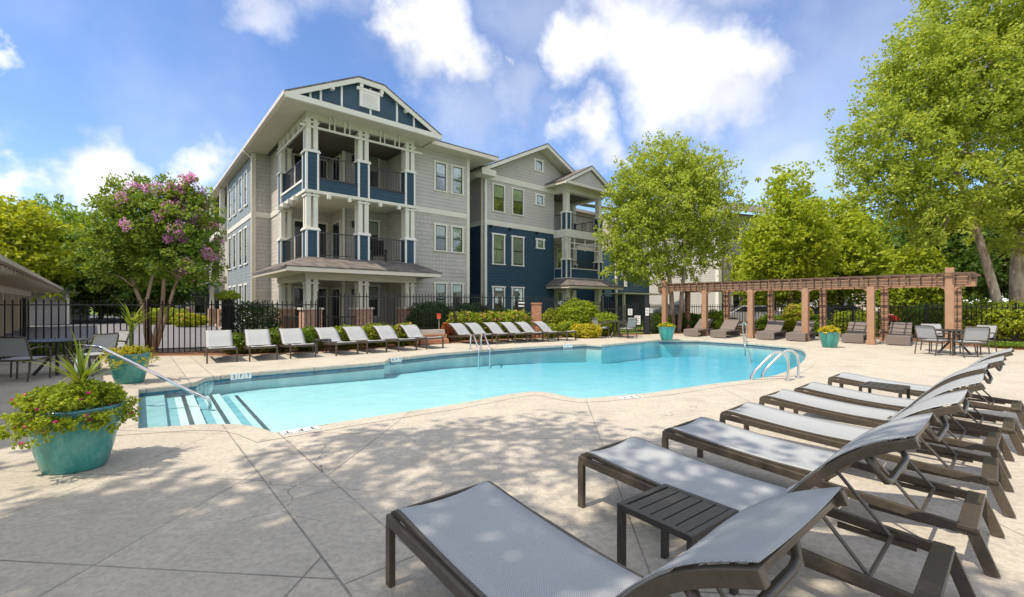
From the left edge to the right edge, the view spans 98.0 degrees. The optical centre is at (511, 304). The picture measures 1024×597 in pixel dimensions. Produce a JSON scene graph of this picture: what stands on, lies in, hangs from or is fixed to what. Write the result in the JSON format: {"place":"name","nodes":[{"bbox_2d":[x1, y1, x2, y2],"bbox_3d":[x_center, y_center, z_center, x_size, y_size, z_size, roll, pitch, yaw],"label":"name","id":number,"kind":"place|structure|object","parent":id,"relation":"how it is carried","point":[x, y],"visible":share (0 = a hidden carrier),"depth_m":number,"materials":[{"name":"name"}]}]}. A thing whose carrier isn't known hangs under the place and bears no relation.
{"place":"outdoors","nodes":[
{"label":"outdoors","id":0,"kind":"place"},
{"bbox_2d":[0,315,219,361],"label":"car park road","id":1,"kind":"structure","parent":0,"point":[83,330],"depth_m":25.09,"materials":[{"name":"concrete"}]},
{"bbox_2d":[0,195,87,302],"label":"leafy tree","id":2,"kind":"object","parent":1,"relation":"on","point":[38,251],"visible":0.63,"depth_m":33.22,"materials":[{"name":"green plant"}]},
{"bbox_2d":[13,193,81,218],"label":"leafy tree","id":3,"kind":"object","parent":1,"relation":"on","point":[46,201],"visible":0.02,"depth_m":57.62,"materials":[{"name":"green plant"}]},
{"bbox_2d":[30,290,78,324],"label":"garage block","id":4,"kind":"structure","parent":1,"relation":"on","point":[38,295],"depth_m":33.32,"materials":[{"name":"grey"}]},
{"bbox_2d":[32,203,112,316],"bbox_3d":[-40.400,-3.764,40.208,11.411,10.542,11.365,0,0,0],"label":"leafy tree","id":5,"kind":"object","parent":1,"relation":"on","point":[62,238],"visible":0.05,"depth_m":39.17,"materials":[{"name":"green plant"}]},
{"bbox_2d":[61,240,218,313],"bbox_3d":[-31.388,-2.343,38.065,11.057,7.706,9.935,0,0,0],"label":"leafy tree","id":6,"kind":"object","parent":1,"relation":"on","point":[110,292],"visible":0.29,"depth_m":36.31,"materials":[{"name":"green plant"}]},
{"bbox_2d":[175,234,219,317],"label":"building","id":7,"kind":"structure","parent":1,"relation":"on","point":[199,298],"depth_m":47.07,"materials":[{"name":"plant"}]},
{"bbox_2d":[59,307,655,360],"bbox_3d":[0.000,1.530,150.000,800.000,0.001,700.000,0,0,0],"label":"ground","id":8,"kind":"structure","parent":0,"point":[91,312],"depth_m":28.37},
{"bbox_2d":[171,312,209,326],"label":"shrub","id":9,"kind":"object","parent":8,"relation":"on","point":[176,319],"visible":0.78,"depth_m":29.65,"materials":[{"name":"green plant"}]},
{"bbox_2d":[197,76,661,331],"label":"apartment building","id":10,"kind":"structure","parent":8,"relation":"on","point":[319,186],"depth_m":21.51,"materials":[{"name":"wood"}]},
{"bbox_2d":[292,286,327,327],"bbox_3d":[-9.571,0.215,21.155,1.600,2.130,0.065,0,0,-40],"label":"door","id":11,"kind":"structure","parent":10,"relation":"in","point":[297,291],"depth_m":20.90,"materials":[{"name":"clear glass"}]},
{"bbox_2d":[292,219,327,259],"bbox_3d":[-9.571,-2.915,21.155,1.600,2.130,0.065,0,0,-40],"label":"door","id":12,"kind":"structure","parent":10,"relation":"in","point":[297,224],"depth_m":21.42,"materials":[{"name":"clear glass"}]},
{"bbox_2d":[332,220,340,257],"bbox_3d":[-8.310,-2.890,21.090,0.065,2.080,1.000,0,0,-40],"label":"door","id":13,"kind":"structure","parent":10,"relation":"in","point":[336,226],"depth_m":21.00,"materials":[{"name":"black glass"}]},
{"bbox_2d":[433,160,448,192],"bbox_3d":[-3.440,-6.185,21.529,0.850,1.450,0.060,0,0,-40],"label":"window","id":14,"kind":"structure","parent":10,"relation":"in","point":[440,168],"depth_m":21.55,"materials":[{"name":"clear glass"}]},
{"bbox_2d":[433,222,448,251],"bbox_3d":[-3.440,-3.235,21.529,0.850,1.350,0.060,0,0,-40],"label":"window","id":15,"kind":"structure","parent":10,"relation":"in","point":[440,230],"depth_m":21.55,"materials":[{"name":"clear glass"}]},
{"bbox_2d":[450,164,464,195],"bbox_3d":[-2.714,-6.185,22.146,0.860,1.450,0.060,0,0,-41],"label":"window","id":16,"kind":"structure","parent":10,"relation":"in","point":[457,172],"depth_m":22.18,"materials":[{"name":"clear glass"}]},
{"bbox_2d":[450,225,464,253],"bbox_3d":[-2.714,-3.235,22.146,0.860,1.350,0.060,0,0,-41],"label":"window","id":17,"kind":"structure","parent":10,"relation":"in","point":[457,232],"depth_m":22.18,"materials":[{"name":"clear glass"}]},
{"bbox_2d":[491,182,505,212],"bbox_3d":[-0.748,-6.010,25.141,1.020,1.600,0.060,0,0,-41],"label":"window","id":18,"kind":"structure","parent":10,"relation":"in","point":[498,190],"depth_m":25.16,"materials":[{"name":"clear glass"}]},
{"bbox_2d":[491,233,505,264],"bbox_3d":[-0.748,-3.125,25.141,1.020,1.770,0.060,0,0,-41],"label":"window","id":19,"kind":"structure","parent":10,"relation":"in","point":[498,240],"depth_m":25.16,"materials":[{"name":"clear glass"}]},
{"bbox_2d":[511,187,524,216],"bbox_3d":[0.348,-6.010,26.079,1.060,1.600,0.060,0,0,-40],"label":"window","id":20,"kind":"structure","parent":10,"relation":"in","point":[517,194],"depth_m":26.09,"materials":[{"name":"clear glass"}]},
{"bbox_2d":[511,235,524,266],"bbox_3d":[0.348,-3.125,26.079,1.060,1.770,0.060,0,0,-40],"label":"window","id":21,"kind":"structure","parent":10,"relation":"in","point":[517,242],"depth_m":26.09,"materials":[{"name":"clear glass"}]},
{"bbox_2d":[403,299,455,329],"bbox_3d":[-3.563,0.637,20.002,2.555,1.806,1.217,0,0,-40],"label":"shrub","id":22,"kind":"object","parent":8,"relation":"on","point":[435,308],"visible":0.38,"depth_m":19.59,"materials":[{"name":"green plant"}]},
{"bbox_2d":[624,200,837,322],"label":"apartment building","id":23,"kind":"structure","parent":8,"relation":"on","point":[711,274],"depth_m":37.21,"materials":[{"name":"grey"}]},
{"bbox_2d":[84,333,647,358],"bbox_3d":[-3.066,1.514,18.037,22.569,0.001,3.570,0,0,-33],"label":"mulch bed","id":24,"kind":"object","parent":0,"point":[210,353],"visible":0.32,"depth_m":14.65,"materials":[{"name":"brown wood"}]},
{"bbox_2d":[55,171,229,353],"bbox_3d":[-11.232,-1.275,13.743,4.693,5.579,2.913,0,0,0],"label":"crape myrtle","id":25,"kind":"object","parent":24,"relation":"on","point":[162,240],"visible":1,"depth_m":13.34,"materials":[{"name":"green plant"}]},
{"bbox_2d":[220,332,257,354],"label":"shrub","id":26,"kind":"object","parent":24,"relation":"on","point":[239,340],"visible":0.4,"depth_m":13.53,"materials":[{"name":"green plant"}]},
{"bbox_2d":[217,300,281,342],"bbox_3d":[-8.814,0.681,15.106,1.964,1.707,0.996,0,0,-30],"label":"shrub","id":27,"kind":"object","parent":24,"relation":"on","point":[255,317],"visible":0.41,"depth_m":15.01,"materials":[{"name":"green plant"}]},
{"bbox_2d":[252,327,295,352],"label":"shrub","id":28,"kind":"object","parent":24,"relation":"on","point":[275,337],"visible":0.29,"depth_m":13.95,"materials":[{"name":"green plant"}]},
{"bbox_2d":[289,326,327,350],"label":"shrub","id":29,"kind":"object","parent":24,"relation":"on","point":[310,334],"visible":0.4,"depth_m":14.37,"materials":[{"name":"green plant"}]},
{"bbox_2d":[417,329,448,344],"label":"garden steps","id":30,"kind":"structure","parent":24,"relation":"on","point":[432,332],"depth_m":17.25,"materials":[{"name":"orange brick"}]},
{"bbox_2d":[446,310,484,339],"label":"shrub","id":31,"kind":"object","parent":24,"relation":"on","point":[468,318],"visible":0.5,"depth_m":18.97,"materials":[{"name":"green plant"}]},
{"bbox_2d":[476,310,508,338],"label":"shrub","id":32,"kind":"object","parent":24,"relation":"on","point":[486,316],"visible":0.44,"depth_m":19.57,"materials":[{"name":"green plant"}]},
{"bbox_2d":[496,309,533,337],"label":"shrub","id":33,"kind":"object","parent":24,"relation":"on","point":[512,316],"visible":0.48,"depth_m":20.06,"materials":[{"name":"green plant"}]},
{"bbox_2d":[552,296,599,323],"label":"shrub","id":34,"kind":"object","parent":24,"relation":"on","point":[581,308],"visible":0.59,"depth_m":21.64,"materials":[{"name":"green plant"}]},
{"bbox_2d":[592,312,618,335],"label":"shrub","id":35,"kind":"object","parent":24,"relation":"on","point":[602,317],"visible":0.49,"depth_m":21.37,"materials":[{"name":"green plant"}]},
{"bbox_2d":[322,329,559,348],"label":"bank","id":36,"kind":"structure","parent":0,"point":[454,339],"depth_m":18.67,"materials":[{"name":"brown soil"}]},
{"bbox_2d":[317,291,600,329],"bbox_3d":[-1.327,0.472,19.266,13.516,1.915,1.228,0,0,-35],"label":"iron fence","id":37,"kind":"object","parent":36,"relation":"on","point":[488,297],"visible":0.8,"depth_m":17.45,"materials":[{"name":"metal"}]},
{"bbox_2d":[116,357,817,435],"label":"pool floor","id":38,"kind":"structure","parent":0,"point":[288,408],"depth_m":10.97,"materials":[{"name":"paint"}]},
{"bbox_2d":[130,395,167,434],"bbox_3d":[-5.195,2.225,6.377,0.400,1.150,4.800,0,0,-39],"label":"pool step","id":39,"kind":"object","parent":38,"relation":"on","point":[152,411],"visible":0.14,"depth_m":6.80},
{"bbox_2d":[174,394,205,424],"bbox_3d":[-4.868,2.260,6.641,0.440,1.080,4.800,0,0,-39],"label":"pool step","id":40,"kind":"object","parent":38,"relation":"on","point":[196,414],"visible":0.07,"depth_m":7.23,"materials":[{"name":"paint"}]},
{"bbox_2d":[165,397,180,425],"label":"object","id":41,"kind":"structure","parent":40,"relation":"on","point":[172,413],"depth_m":7.08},
{"bbox_2d":[204,394,241,424],"bbox_3d":[-4.525,2.295,6.917,0.440,1.010,4.800,0,0,-39],"label":"pool step","id":42,"kind":"object","parent":38,"relation":"on","point":[230,415],"visible":0.14,"depth_m":7.38,"materials":[{"name":"paint"}]},
{"bbox_2d":[73,345,211,410],"bbox_3d":[-5.918,1.313,7.155,1.887,1.375,0.273,0,0,-22],"label":"stair handrail","id":43,"kind":"object","parent":42,"relation":"on","point":[208,400],"visible":0.66,"depth_m":7.14,"materials":[{"name":"metal"}]},
{"bbox_2d":[229,395,281,432],"bbox_3d":[-4.183,2.330,7.193,0.440,0.940,4.800,0,0,-39],"label":"pool step","id":44,"kind":"object","parent":38,"relation":"on","point":[262,417],"visible":0.14,"depth_m":7.53,"materials":[{"name":"paint"}]},
{"bbox_2d":[164,344,805,397],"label":"pool wall","id":45,"kind":"structure","parent":0,"point":[594,356],"depth_m":15.32,"materials":[{"name":"tile"}]},
{"bbox_2d":[139,342,805,441],"bbox_3d":[1.953,1.643,11.867,18.606,0.115,8.194,0,0,-35],"label":"waterline tile","id":46,"kind":"object","parent":45,"relation":"attached to","point":[257,378],"visible":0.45,"depth_m":11.55,"materials":[{"name":"tile"}]},
{"bbox_2d":[196,342,805,394],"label":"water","id":47,"kind":"structure","parent":0,"point":[615,354],"depth_m":17.16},
{"bbox_2d":[0,0,1020,302],"label":"sky","id":48,"kind":"structure","parent":0,"point":[90,89],"materials":[{"name":"blue"}]},
{"bbox_2d":[0,334,1023,596],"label":"pool deck","id":49,"kind":"structure","parent":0,"point":[196,514],"depth_m":3.59,"materials":[{"name":"concrete"}]},
{"bbox_2d":[0,337,51,381],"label":"dining chair","id":50,"kind":"object","parent":49,"relation":"on","point":[16,346],"visible":1,"depth_m":8.60,"materials":[{"name":"grey metal"}]},
{"bbox_2d":[0,254,63,335],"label":"pool pavilion","id":51,"kind":"structure","parent":49,"relation":"on","point":[18,282],"depth_m":21.18,"materials":[{"name":"paint"}]},
{"bbox_2d":[28,338,90,375],"bbox_3d":[-9.850,1.138,9.650,1.060,0.757,1.052,0,0,0],"label":"dining table","id":52,"kind":"object","parent":49,"relation":"on","point":[57,341],"visible":0.76,"depth_m":9.54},
{"bbox_2d":[20,398,124,474],"bbox_3d":[-4.021,1.212,4.100,0.724,0.575,0.622,0,0,-10],"label":"planter","id":53,"kind":"object","parent":49,"relation":"on","point":[79,449],"visible":0.56,"depth_m":3.92,"materials":[{"name":"teal ceramic"}]},
{"bbox_2d":[0,378,141,449],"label":"bedding plants","id":54,"kind":"object","parent":53,"relation":"in","point":[62,397],"visible":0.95,"depth_m":3.86,"materials":[{"name":"green plant"}]},
{"bbox_2d":[27,329,122,383],"bbox_3d":[-3.974,0.551,4.110,0.710,0.677,0.781,0,0,0],"label":"spiky plant","id":55,"kind":"object","parent":53,"relation":"in","point":[83,372],"visible":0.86,"depth_m":4.09,"materials":[{"name":"green plant"}]},
{"bbox_2d":[68,333,118,376],"bbox_3d":[-8.964,1.060,9.572,0.611,0.887,0.598,0,0,5],"label":"dining chair","id":56,"kind":"object","parent":49,"relation":"on","point":[106,340],"visible":0.62,"depth_m":9.50,"materials":[{"name":"fabric"}]},
{"bbox_2d":[106,352,150,383],"bbox_3d":[-7.340,1.218,8.550,0.708,0.563,0.609,0,0,0],"label":"planter","id":57,"kind":"object","parent":49,"relation":"on","point":[127,374],"visible":0.69,"depth_m":8.36,"materials":[{"name":"teal ceramic"}]},
{"bbox_2d":[98,344,159,368],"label":"bedding plants","id":58,"kind":"object","parent":57,"relation":"in","point":[125,349],"visible":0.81,"depth_m":8.42,"materials":[{"name":"yellow plant"}]},
{"bbox_2d":[105,301,161,347],"bbox_3d":[-7.208,0.321,8.517,0.783,1.058,0.787,0,0,0],"label":"spiky plant","id":59,"kind":"object","parent":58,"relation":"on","point":[129,321],"visible":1,"depth_m":8.53,"materials":[{"name":"green plant"}]},
{"bbox_2d":[0,298,318,362],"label":"iron fence","id":60,"kind":"object","parent":49,"relation":"on","point":[149,304],"visible":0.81,"depth_m":13.33,"materials":[{"name":"metal"}]},
{"bbox_2d":[204,330,237,363],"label":"chaise longue","id":61,"kind":"object","parent":49,"relation":"on","point":[216,340],"visible":1,"depth_m":12.53,"materials":[{"name":"fabric"}]},
{"bbox_2d":[243,329,277,361],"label":"chaise longue","id":62,"kind":"object","parent":49,"relation":"on","point":[258,337],"visible":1,"depth_m":12.98,"materials":[{"name":"fabric"}]},
{"bbox_2d":[277,328,315,358],"bbox_3d":[-6.430,1.124,13.236,0.704,0.763,2.032,0,0,-37],"label":"chaise longue","id":63,"kind":"object","parent":49,"relation":"on","point":[290,337],"visible":0.99,"depth_m":13.51,"materials":[{"name":"fabric"}]},
{"bbox_2d":[313,327,358,355],"bbox_3d":[-5.549,1.124,13.896,0.704,0.763,2.032,0,0,-43],"label":"chaise longue","id":64,"kind":"object","parent":49,"relation":"on","point":[332,333],"visible":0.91,"depth_m":14.11,"materials":[{"name":"fabric"}]},
{"bbox_2d":[339,326,386,353],"bbox_3d":[-4.857,1.124,14.465,0.704,0.763,2.032,0,0,-44],"label":"chaise longue","id":65,"kind":"object","parent":49,"relation":"on","point":[355,333],"visible":0.94,"depth_m":14.69,"materials":[{"name":"fabric"}]},
{"bbox_2d":[370,325,416,351],"bbox_3d":[-4.043,1.124,15.102,0.704,0.763,2.032,0,0,-43],"label":"chaise longue","id":66,"kind":"object","parent":49,"relation":"on","point":[387,333],"visible":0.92,"depth_m":15.32,"materials":[{"name":"fabric"}]},
{"bbox_2d":[397,324,443,349],"bbox_3d":[-3.282,1.124,15.793,0.704,0.763,2.032,0,0,-43],"label":"chaise longue","id":67,"kind":"object","parent":49,"relation":"on","point":[413,330],"visible":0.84,"depth_m":16.00,"materials":[{"name":"fabric"}]},
{"bbox_2d":[117,339,817,441],"bbox_3d":[1.946,1.541,11.862,19.190,0.098,8.755,0,0,-35],"label":"pool coping","id":68,"kind":"object","parent":49,"relation":"on","point":[253,433],"visible":0.88,"depth_m":7.92,"materials":[{"name":"concrete"}]},
{"bbox_2d":[447,323,492,344],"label":"chaise longue","id":69,"kind":"object","parent":49,"relation":"on","point":[461,330],"visible":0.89,"depth_m":17.41,"materials":[{"name":"fabric"}]},
{"bbox_2d":[386,481,849,596],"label":"chaise longue","id":70,"kind":"object","parent":49,"relation":"on","point":[486,539],"visible":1,"depth_m":1.92,"materials":[{"name":"grey metal"}]},
{"bbox_2d":[617,483,738,595],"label":"side table","id":71,"kind":"object","parent":49,"relation":"on","point":[691,519],"visible":0.9,"depth_m":2.34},
{"bbox_2d":[710,319,739,337],"bbox_3d":[9.852,1.085,20.549,0.680,0.770,1.970,0,0,44],"label":"wicker lounger","id":72,"kind":"object","parent":49,"relation":"on","point":[728,326],"visible":1,"depth_m":20.76,"materials":[{"name":"brown wicker"}]},
{"bbox_2d":[756,320,785,339],"bbox_3d":[11.392,1.085,19.570,0.680,0.770,1.970,0,0,44],"label":"wicker lounger","id":73,"kind":"object","parent":49,"relation":"on","point":[773,329],"visible":1,"depth_m":19.76,"materials":[{"name":"brown wicker"}]},
{"bbox_2d":[750,349,801,380],"bbox_3d":[5.308,1.657,8.951,1.207,1.487,0.427,0,0,0],"label":"pool ladder","id":74,"kind":"object","parent":49,"relation":"on","point":[774,360],"visible":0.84,"depth_m":8.81,"materials":[{"name":"metal"}]},
{"bbox_2d":[578,412,976,596],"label":"chaise longue","id":75,"kind":"object","parent":49,"relation":"on","point":[641,464],"visible":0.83,"depth_m":2.45,"materials":[{"name":"grey metal"}]},
{"bbox_2d":[786,320,814,340],"bbox_3d":[12.179,1.085,18.767,0.680,0.770,1.970,0,0,44],"label":"wicker lounger","id":76,"kind":"object","parent":49,"relation":"on","point":[796,334],"visible":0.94,"depth_m":18.44,"materials":[{"name":"beige wicker"}]},
{"bbox_2d":[654,267,980,348],"bbox_3d":[12.344,0.130,19.856,3.100,2.740,11.685,0,0,-41],"label":"pergola","id":77,"kind":"object","parent":49,"relation":"on","point":[951,282],"visible":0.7,"depth_m":18.13,"materials":[{"name":"brown wood"}]},
{"bbox_2d":[819,332,840,347],"bbox_3d":[11.088,1.231,15.553,0.678,0.539,0.583,0,0,0],"label":"planter","id":78,"kind":"object","parent":49,"relation":"on","point":[829,340],"visible":0.86,"depth_m":15.36,"materials":[{"name":"teal ceramic"}]},
{"bbox_2d":[662,389,1004,576],"bbox_3d":[2.250,1.035,3.412,0.704,0.942,2.032,0,0,-41],"label":"chaise longue","id":79,"kind":"object","parent":49,"relation":"on","point":[794,461],"visible":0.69,"depth_m":3.13,"materials":[{"name":"grey metal"}]},
{"bbox_2d":[841,321,866,342],"bbox_3d":[13.796,1.085,17.872,0.680,0.770,1.970,0,0,44],"label":"wicker lounger","id":80,"kind":"object","parent":49,"relation":"on","point":[856,332],"visible":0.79,"depth_m":17.90,"materials":[{"name":"brown wicker"}]},
{"bbox_2d":[719,373,1015,517],"bbox_3d":[3.078,1.035,4.082,0.704,0.942,2.032,0,0,-42],"label":"chaise longue","id":81,"kind":"object","parent":49,"relation":"on","point":[821,431],"visible":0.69,"depth_m":3.84,"materials":[{"name":"grey metal"}]},
{"bbox_2d":[859,381,909,398],"bbox_3d":[4.938,1.285,5.907,0.440,0.430,0.440,0,0,-37],"label":"side table","id":82,"kind":"object","parent":49,"relation":"on","point":[871,385],"visible":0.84,"depth_m":5.84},
{"bbox_2d":[759,362,1014,477],"bbox_3d":[3.892,1.035,4.817,0.704,0.942,2.032,0,0,-40],"label":"chaise longue","id":83,"kind":"object","parent":49,"relation":"on","point":[843,411],"visible":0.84,"depth_m":4.60,"materials":[{"name":"grey metal"}]},
{"bbox_2d":[886,322,912,344],"bbox_3d":[14.760,1.085,16.957,0.680,0.770,1.970,0,0,44],"label":"wicker lounger","id":84,"kind":"object","parent":49,"relation":"on","point":[900,333],"visible":1,"depth_m":17.08,"materials":[{"name":"brown wicker"}]},
{"bbox_2d":[793,356,1023,455],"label":"chaise longue","id":85,"kind":"object","parent":49,"relation":"on","point":[1010,427],"visible":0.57,"depth_m":5.17,"materials":[{"name":"fabric"}]},
{"bbox_2d":[828,348,1023,427],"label":"chaise longue","id":86,"kind":"object","parent":49,"relation":"on","point":[917,390],"visible":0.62,"depth_m":5.99,"materials":[{"name":"fabric"}]},
{"bbox_2d":[914,325,950,355],"bbox_3d":[12.543,1.060,13.309,0.611,0.887,0.598,0,0,-10],"label":"dining chair","id":87,"kind":"object","parent":49,"relation":"on","point":[925,331],"visible":1,"depth_m":13.22,"materials":[{"name":"fabric"}]},
{"bbox_2d":[952,326,990,357],"bbox_3d":[13.069,1.060,12.680,0.598,0.887,0.611,0,0,20],"label":"dining chair","id":88,"kind":"object","parent":49,"relation":"on","point":[974,333],"visible":0.99,"depth_m":12.50,"materials":[{"name":"fabric"}]},
{"bbox_2d":[569,323,601,338],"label":"shrub","id":89,"kind":"object","parent":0,"point":[585,330],"visible":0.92,"depth_m":19.67,"materials":[{"name":"yellow plant"}]},
{"bbox_2d":[636,327,1023,349],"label":"planting bed","id":90,"kind":"object","parent":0,"point":[740,328],"visible":0.08,"depth_m":19.25,"materials":[{"name":"plant"}]},
{"bbox_2d":[591,128,762,331],"bbox_3d":[8.981,-3.981,24.315,7.682,10.990,6.991,0,0,45],"label":"birch tree","id":91,"kind":"object","parent":90,"relation":"on","point":[693,182],"visible":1,"depth_m":23.45,"materials":[{"name":"green plant"}]},
{"bbox_2d":[697,308,730,329],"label":"shrub","id":92,"kind":"object","parent":90,"relation":"on","point":[716,316],"visible":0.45,"depth_m":23.87,"materials":[{"name":"green plant"}]},
{"bbox_2d":[649,304,851,333],"bbox_3d":[12.042,0.743,24.023,9.056,1.575,4.692,0,0,16],"label":"iron fence","id":93,"kind":"object","parent":90,"relation":"on","point":[722,306],"visible":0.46,"depth_m":23.36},
{"bbox_2d":[780,303,813,331],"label":"shrub","id":94,"kind":"object","parent":90,"relation":"on","point":[791,315],"visible":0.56,"depth_m":21.89,"materials":[{"name":"green plant"}]},
{"bbox_2d":[830,309,880,335],"bbox_3d":[16.679,0.882,21.584,2.294,1.340,1.014,0,0,40],"label":"shrub","id":95,"kind":"object","parent":90,"relation":"on","point":[840,319],"visible":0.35,"depth_m":21.58,"materials":[{"name":"green plant"}]},
{"bbox_2d":[895,302,944,336],"bbox_3d":[19.643,0.688,20.980,2.447,1.724,1.241,0,0,40],"label":"shrub","id":96,"kind":"object","parent":90,"relation":"on","point":[921,315],"visible":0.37,"depth_m":20.92,"materials":[{"name":"green plant"}]},
{"bbox_2d":[824,0,1023,304],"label":"birch tree","id":97,"kind":"object","parent":90,"relation":"on","point":[949,76],"visible":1,"depth_m":17.80,"materials":[{"name":"green plant"}]},
{"bbox_2d":[852,303,1023,341],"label":"iron fence","id":98,"kind":"object","parent":90,"relation":"on","point":[926,307],"visible":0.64,"depth_m":18.33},
{"bbox_2d":[939,298,1020,340],"bbox_3d":[20.132,0.633,18.832,3.156,1.857,1.743,0,0,45],"label":"shrub","id":99,"kind":"object","parent":90,"relation":"on","point":[977,302],"visible":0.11,"depth_m":18.81,"materials":[{"name":"green plant"}]},
{"bbox_2d":[975,298,1023,341],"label":"shrub","id":100,"kind":"object","parent":90,"relation":"on","point":[1008,316],"visible":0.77,"depth_m":17.03,"materials":[{"name":"green plant"}]},
{"bbox_2d":[738,314,969,330],"bbox_3d":[60.693,1.522,45.018,92.350,0.001,75.112,0,0,-34],"label":"road surface","id":101,"kind":"object","parent":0,"point":[739,324],"depth_m":32.24,"materials":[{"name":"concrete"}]},
{"bbox_2d":[730,305,780,323],"bbox_3d":[16.383,0.773,29.999,4.492,1.444,1.830,0,0,20],"label":"parked car","id":102,"kind":"object","parent":101,"relation":"on","point":[744,312],"visible":0.08,"depth_m":29.46,"materials":[{"name":"silver metal"}]},
{"bbox_2d":[724,211,814,310],"bbox_3d":[19.705,-2.864,34.167,6.610,8.745,7.084,0,0,0],"label":"leafy tree","id":103,"kind":"object","parent":101,"relation":"on","point":[759,299],"visible":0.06,"depth_m":33.66,"materials":[{"name":"green plant"}]},
{"bbox_2d":[729,160,849,306],"bbox_3d":[17.762,-3.863,28.813,6.614,10.738,6.073,0,0,34],"label":"leafy tree","id":104,"kind":"object","parent":101,"relation":"on","point":[799,242],"visible":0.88,"depth_m":27.92,"materials":[{"name":"green plant"}]},
{"bbox_2d":[794,196,901,306],"bbox_3d":[24.406,-3.289,32.768,7.917,9.591,7.227,0,0,-40],"label":"leafy tree","id":105,"kind":"object","parent":101,"relation":"on","point":[863,254],"visible":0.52,"depth_m":31.16,"materials":[{"name":"green plant"}]},
{"bbox_2d":[844,210,917,310],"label":"leafy tree","id":106,"kind":"object","parent":101,"relation":"on","point":[863,298],"visible":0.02,"depth_m":39.71,"materials":[{"name":"green plant"}]},
{"bbox_2d":[865,241,966,317],"bbox_3d":[24.494,-1.202,27.166,5.096,5.430,4.073,0,0,0],"label":"leafy tree","id":107,"kind":"object","parent":101,"relation":"on","point":[913,263],"visible":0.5,"depth_m":26.23,"materials":[{"name":"green plant"}]},
{"bbox_2d":[884,195,992,300],"bbox_3d":[32.203,-3.385,32.848,7.804,9.784,8.842,0,0,-43],"label":"leafy tree","id":108,"kind":"object","parent":101,"relation":"on","point":[950,245],"visible":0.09,"depth_m":31.51,"materials":[{"name":"green plant"}]},
{"bbox_2d":[941,199,1009,301],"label":"leafy tree","id":109,"kind":"object","parent":101,"relation":"on","point":[1004,290],"visible":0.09,"depth_m":29.97,"materials":[{"name":"green plant"}]},
{"bbox_2d":[954,183,1013,299],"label":"leafy tree","id":110,"kind":"object","parent":101,"relation":"on","point":[998,267],"visible":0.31,"depth_m":27.19,"materials":[{"name":"green plant"}]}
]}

